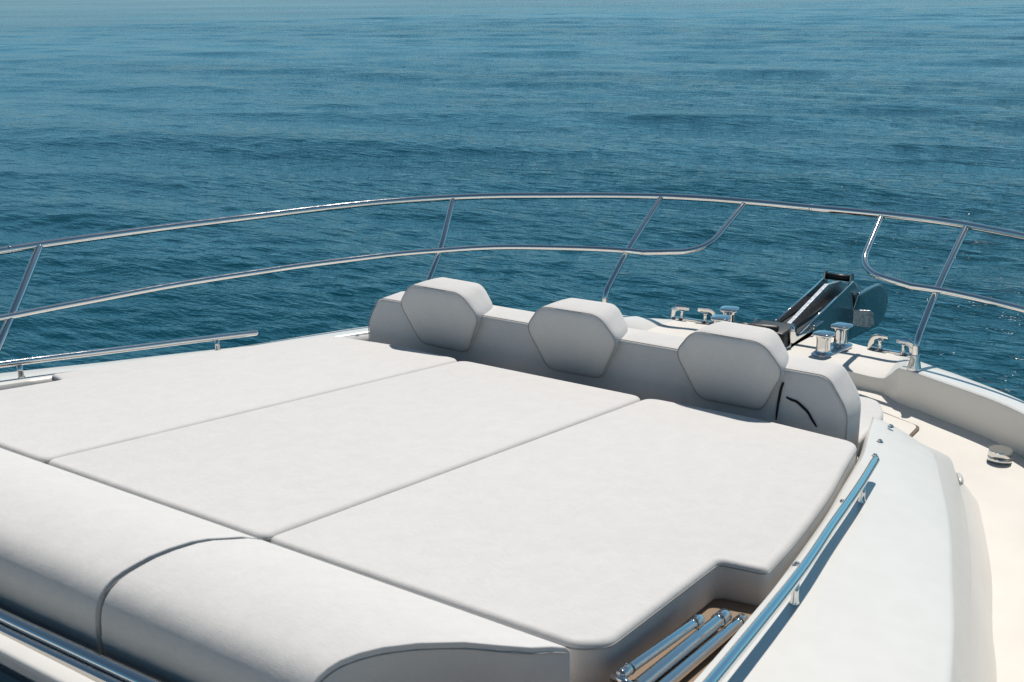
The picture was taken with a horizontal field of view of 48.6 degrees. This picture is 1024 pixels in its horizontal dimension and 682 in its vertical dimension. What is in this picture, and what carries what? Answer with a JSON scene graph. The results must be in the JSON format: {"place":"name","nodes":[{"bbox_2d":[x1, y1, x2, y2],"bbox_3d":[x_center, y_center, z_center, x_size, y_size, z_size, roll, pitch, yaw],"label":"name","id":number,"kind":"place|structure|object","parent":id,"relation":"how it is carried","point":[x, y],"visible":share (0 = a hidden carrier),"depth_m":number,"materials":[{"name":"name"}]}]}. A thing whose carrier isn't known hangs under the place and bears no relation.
{"place":"outdoors","nodes":[
{"label":"outdoors","id":0,"kind":"place"},
{"bbox_2d":[0,0,1023,400],"bbox_3d":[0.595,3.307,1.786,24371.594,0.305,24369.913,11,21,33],"label":"sea","id":1,"kind":"structure","parent":0,"point":[120,114],"depth_m":25.41,"materials":[{"name":"teal liquid"}]},
{"bbox_2d":[0,192,1023,681],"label":"motor yacht","id":2,"kind":"object","parent":1,"relation":"on","point":[906,564],"visible":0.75,"depth_m":3.42,"materials":[{"name":"beige"}]},
{"bbox_2d":[0,665,30,681],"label":"roof window","id":3,"kind":"structure","parent":2,"relation":"in","point":[6,675],"depth_m":1.96,"materials":[{"name":"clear glass"}]},
{"bbox_2d":[0,624,121,681],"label":"awning tube","id":4,"kind":"object","parent":2,"relation":"on","point":[94,674],"visible":0.76,"depth_m":1.99,"materials":[{"name":"silver metal"}]},
{"bbox_2d":[0,607,161,681],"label":"awning tube","id":5,"kind":"object","parent":2,"relation":"on","point":[118,670],"visible":0.92,"depth_m":2.00,"materials":[{"name":"silver metal"}]},
{"bbox_2d":[0,448,255,654],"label":"bolster cushion","id":6,"kind":"object","parent":2,"relation":"on","point":[74,549],"visible":0.65,"depth_m":2.18,"materials":[{"name":"fabric"}]},
{"bbox_2d":[0,336,456,463],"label":"sun mattress","id":7,"kind":"object","parent":2,"relation":"on","point":[67,413],"visible":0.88,"depth_m":3.53,"materials":[{"name":"fabric"}]},
{"bbox_2d":[101,538,569,681],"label":"bolster cushion","id":8,"kind":"object","parent":2,"relation":"on","point":[244,610],"visible":0.97,"depth_m":1.90,"materials":[{"name":"fabric"}]},
{"bbox_2d":[48,361,639,542],"bbox_3d":[-0.346,0.282,3.245,0.750,0.326,1.684,11,21,33],"label":"sun mattress","id":9,"kind":"object","parent":2,"relation":"on","point":[267,474],"visible":0.6,"depth_m":2.98,"materials":[{"name":"fabric"}]},
{"bbox_2d":[270,399,856,681],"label":"sun mattress","id":10,"kind":"object","parent":2,"relation":"on","point":[602,548],"visible":0.8,"depth_m":2.53,"materials":[{"name":"fabric"}]},
{"bbox_2d":[368,277,860,459],"bbox_3d":[0.266,0.061,4.120,1.976,0.426,0.248,11,21,33],"label":"sofa backrest","id":11,"kind":"object","parent":2,"relation":"on","point":[755,372],"visible":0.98,"depth_m":3.93,"materials":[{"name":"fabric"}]},
{"bbox_2d":[616,614,704,677],"bbox_3d":[0.281,0.564,2.108,0.021,0.069,0.319,11,21,34],"label":"awning pole","id":12,"kind":"object","parent":2,"relation":"on","point":[629,669],"visible":1,"depth_m":2.09,"materials":[{"name":"silver metal"}]},
{"bbox_2d":[631,608,731,681],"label":"awning pole","id":13,"kind":"object","parent":2,"relation":"on","point":[656,671],"visible":0.99,"depth_m":2.13,"materials":[{"name":"silver metal"}]},
{"bbox_2d":[610,671,631,681],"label":"pole clamp","id":14,"kind":"object","parent":13,"relation":"attached to","point":[615,677],"visible":1,"depth_m":1.97,"materials":[{"name":"silver metal"}]},
{"bbox_2d":[658,613,747,681],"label":"awning pole","id":15,"kind":"object","parent":2,"relation":"on","point":[697,657],"visible":0.84,"depth_m":2.15,"materials":[{"name":"silver metal"}]},
{"bbox_2d":[787,281,887,339],"bbox_3d":[1.844,-0.146,6.466,0.222,0.490,1.647,11,21,33],"label":"anchor","id":16,"kind":"object","parent":2,"relation":"hanging from","point":[873,298],"visible":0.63,"depth_m":6.50,"materials":[{"name":"metal"}]},
{"bbox_2d":[857,396,882,457],"bbox_3d":[0.479,0.173,4.474,1.930,0.100,0.469,11,21,33],"label":"seat cushion","id":17,"kind":"object","parent":2,"relation":"on","point":[870,408],"visible":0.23,"depth_m":3.98,"materials":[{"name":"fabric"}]}
]}

